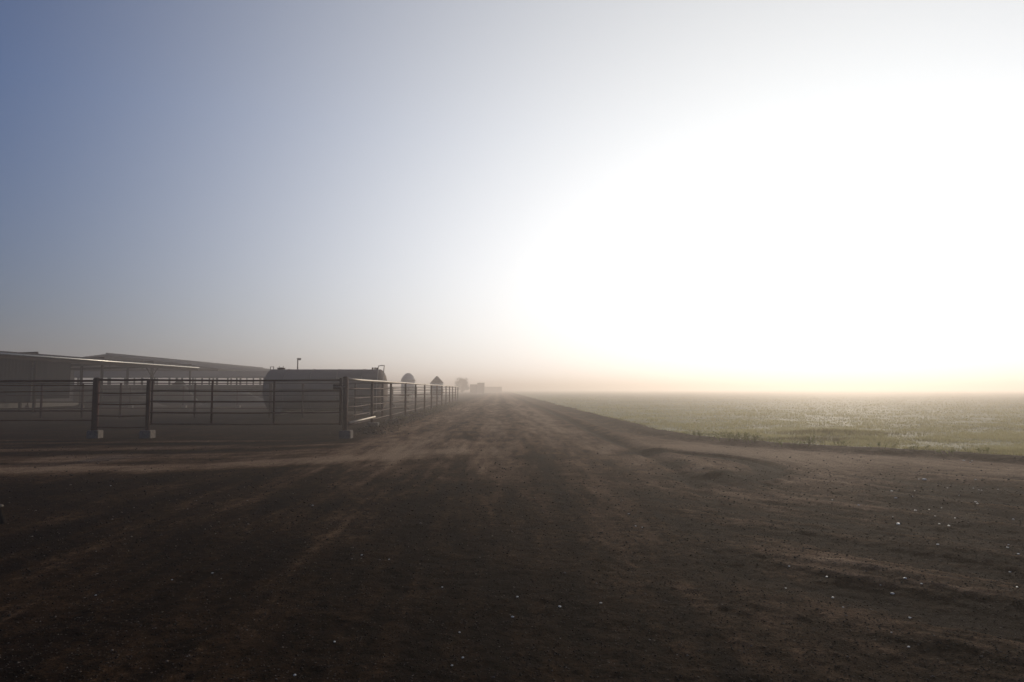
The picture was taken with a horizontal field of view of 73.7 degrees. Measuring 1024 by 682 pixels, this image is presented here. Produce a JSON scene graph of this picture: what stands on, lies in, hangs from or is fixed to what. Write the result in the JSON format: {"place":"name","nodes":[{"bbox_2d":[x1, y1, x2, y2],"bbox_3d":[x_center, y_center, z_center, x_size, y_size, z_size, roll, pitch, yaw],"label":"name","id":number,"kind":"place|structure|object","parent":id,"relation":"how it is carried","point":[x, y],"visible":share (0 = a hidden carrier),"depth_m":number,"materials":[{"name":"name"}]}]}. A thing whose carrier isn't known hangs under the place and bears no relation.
{"place":"outdoors","nodes":[
{"label":"outdoors","id":0,"kind":"place"},
{"bbox_2d":[0,390,1023,681],"bbox_3d":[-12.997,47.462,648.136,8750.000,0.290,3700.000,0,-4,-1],"label":"ground","id":1,"kind":"structure","parent":0,"point":[474,436],"depth_m":6.36,"materials":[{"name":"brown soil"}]},
{"bbox_2d":[0,503,6,523],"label":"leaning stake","id":2,"kind":"object","parent":1,"relation":"on","point":[2,519],"visible":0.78,"depth_m":7.67,"materials":[{"name":"wood"}]},
{"bbox_2d":[0,403,78,407],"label":"feed trough","id":3,"kind":"object","parent":1,"relation":"on","point":[10,405],"visible":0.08,"depth_m":58.57,"materials":[{"name":"concrete"}]},
{"bbox_2d":[0,380,92,420],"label":"pipe fence","id":4,"kind":"object","parent":1,"relation":"on","point":[44,391],"visible":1,"depth_m":21.15,"materials":[{"name":"grey metal"}]},
{"bbox_2d":[0,351,199,412],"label":"cattle shade","id":5,"kind":"object","parent":1,"relation":"on","point":[25,366],"visible":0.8,"depth_m":45.16,"materials":[{"name":"metal"}]},
{"bbox_2d":[71,388,164,406],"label":"manure heap","id":6,"kind":"object","parent":1,"relation":"on","point":[124,398],"visible":0.41,"depth_m":59.69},
{"bbox_2d":[86,378,155,438],"bbox_3d":[-12.029,2.213,21.060,1.950,2.168,0.354,0,-4,-1],"label":"pipe fence","id":7,"kind":"object","parent":1,"relation":"on","point":[94,432],"visible":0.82,"depth_m":21.02,"materials":[{"name":"grey metal"}]},
{"bbox_2d":[73,385,262,403],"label":"windbreak wall","id":8,"kind":"structure","parent":1,"relation":"on","point":[138,388],"depth_m":73.11,"materials":[{"name":"grey metal"}]},
{"bbox_2d":[71,353,271,384],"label":"gable shade","id":9,"kind":"object","parent":1,"relation":"on","point":[206,366],"visible":0.35,"depth_m":95.18,"materials":[{"name":"metal"}]},
{"bbox_2d":[74,371,268,384],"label":"shed","id":10,"kind":"structure","parent":1,"relation":"on","point":[184,374],"depth_m":81.47,"materials":[{"name":"metal"}]},
{"bbox_2d":[159,381,201,405],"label":"manure heap","id":11,"kind":"object","parent":1,"relation":"on","point":[177,387],"visible":0.48,"depth_m":64.36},
{"bbox_2d":[0,382,408,417],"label":"pipe fence","id":12,"kind":"object","parent":1,"relation":"on","point":[194,408],"visible":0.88,"depth_m":36.20,"materials":[{"name":"grey metal"}]},
{"bbox_2d":[199,392,264,405],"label":"manure heap","id":13,"kind":"object","parent":1,"relation":"on","point":[240,398],"visible":0.52,"depth_m":61.89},
{"bbox_2d":[25,387,440,407],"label":"pipe fence","id":14,"kind":"object","parent":1,"relation":"on","point":[132,406],"visible":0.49,"depth_m":56.21,"materials":[{"name":"grey metal"}]},
{"bbox_2d":[262,365,387,414],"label":"storage tank","id":15,"kind":"object","parent":1,"relation":"on","point":[283,373],"visible":0.69,"depth_m":40.67,"materials":[{"name":"metal"}]},
{"bbox_2d":[332,401,463,435],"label":"dry weeds","id":16,"kind":"object","parent":1,"relation":"on","point":[431,411],"visible":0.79,"depth_m":37.97,"materials":[{"name":"brown plant"}]},
{"bbox_2d":[339,376,457,438],"bbox_3d":[-5.716,4.295,50.690,0.408,2.212,59.517,0,-4,-1],"label":"pipe fence","id":17,"kind":"object","parent":1,"relation":"on","point":[345,433],"visible":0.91,"depth_m":25.76,"materials":[{"name":"metal"}]},
{"bbox_2d":[149,378,341,424],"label":"pipe gate","id":18,"kind":"structure","parent":17,"relation":"attached to","point":[335,386],"depth_m":21.12,"materials":[{"name":"grey metal"}]},
{"bbox_2d":[401,373,415,398],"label":"feed bin","id":19,"kind":"object","parent":1,"relation":"on","point":[408,377],"visible":0.79,"depth_m":113.56,"materials":[{"name":"grey metal"}]},
{"bbox_2d":[388,387,454,400],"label":"pipe fence","id":20,"kind":"object","parent":1,"relation":"on","point":[418,392],"visible":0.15,"depth_m":80.60,"materials":[{"name":"grey metal"}]},
{"bbox_2d":[430,376,442,398],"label":"feed bin","id":21,"kind":"object","parent":1,"relation":"on","point":[436,380],"visible":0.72,"depth_m":103.81,"materials":[{"name":"grey metal"}]},
{"bbox_2d":[455,376,469,392],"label":"tree","id":22,"kind":"object","parent":1,"relation":"on","point":[465,384],"visible":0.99,"depth_m":258.28,"materials":[{"name":"green plant"}]},
{"bbox_2d":[470,383,484,393],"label":"shed","id":23,"kind":"structure","parent":1,"relation":"on","point":[478,388],"depth_m":247.63,"materials":[{"name":"grey metal"}]},
{"bbox_2d":[485,387,501,391],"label":"distant barn","id":24,"kind":"structure","parent":1,"relation":"on","point":[493,389],"depth_m":375.43,"materials":[{"name":"metal"}]},
{"bbox_2d":[707,433,740,440],"bbox_3d":[6.129,2.763,19.715,0.894,0.217,0.813,-2,-4,21],"label":"weed","id":25,"kind":"object","parent":1,"relation":"on","point":[729,437],"visible":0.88,"depth_m":19.52,"materials":[{"name":"green plant"}]},
{"bbox_2d":[722,432,760,440],"bbox_3d":[6.422,2.685,19.268,0.970,0.262,1.131,2,-5,-28],"label":"weed","id":26,"kind":"object","parent":1,"relation":"on","point":[736,435],"visible":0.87,"depth_m":19.26,"materials":[{"name":"green plant"}]},
{"bbox_2d":[739,434,758,441],"bbox_3d":[6.537,2.688,18.858,0.589,0.221,0.537,3,-5,-33],"label":"weed","id":27,"kind":"object","parent":1,"relation":"on","point":[754,437],"visible":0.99,"depth_m":18.82,"materials":[{"name":"green plant"}]},
{"bbox_2d":[773,438,801,446],"bbox_3d":[7.265,2.683,18.018,0.729,0.186,0.736,0,-4,-1],"label":"weed","id":28,"kind":"object","parent":1,"relation":"on","point":[781,443],"visible":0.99,"depth_m":17.98,"materials":[{"name":"green plant"}]},
{"bbox_2d":[806,434,814,445],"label":"weed","id":29,"kind":"object","parent":1,"relation":"on","point":[809,442],"visible":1,"depth_m":17.68,"materials":[{"name":"green plant"}]},
{"bbox_2d":[819,440,851,445],"bbox_3d":[8.379,2.654,17.716,0.723,0.155,0.499,0,-4,-1],"label":"weed","id":30,"kind":"object","parent":1,"relation":"on","point":[843,442],"visible":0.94,"depth_m":17.64,"materials":[{"name":"green plant"}]},
{"bbox_2d":[867,442,898,448],"bbox_3d":[9.053,2.553,16.719,0.724,0.167,0.439,-2,-4,25],"label":"weed","id":31,"kind":"object","parent":1,"relation":"on","point":[878,444],"visible":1,"depth_m":16.69,"materials":[{"name":"green plant"}]},
{"bbox_2d":[932,449,955,455],"bbox_3d":[9.874,2.528,15.594,0.457,0.142,0.541,0,-4,-1],"label":"weed","id":32,"kind":"object","parent":1,"relation":"on","point":[939,450],"visible":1,"depth_m":15.51,"materials":[{"name":"green plant"}]},
{"bbox_2d":[963,446,989,453],"bbox_3d":[10.439,2.451,15.299,0.603,0.170,0.348,-1,-4,14],"label":"weed","id":33,"kind":"object","parent":1,"relation":"on","point":[977,449],"visible":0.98,"depth_m":15.23,"materials":[{"name":"green plant"}]},
{"bbox_2d":[0,0,1023,389],"label":"sky","id":34,"kind":"structure","parent":0,"point":[506,194],"materials":[{"name":"white"}]},
{"bbox_2d":[505,390,1023,455],"bbox_3d":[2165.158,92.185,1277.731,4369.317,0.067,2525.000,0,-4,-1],"label":"field","id":35,"kind":"structure","parent":0,"point":[660,395],"depth_m":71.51,"materials":[{"name":"green plant"}]}
]}

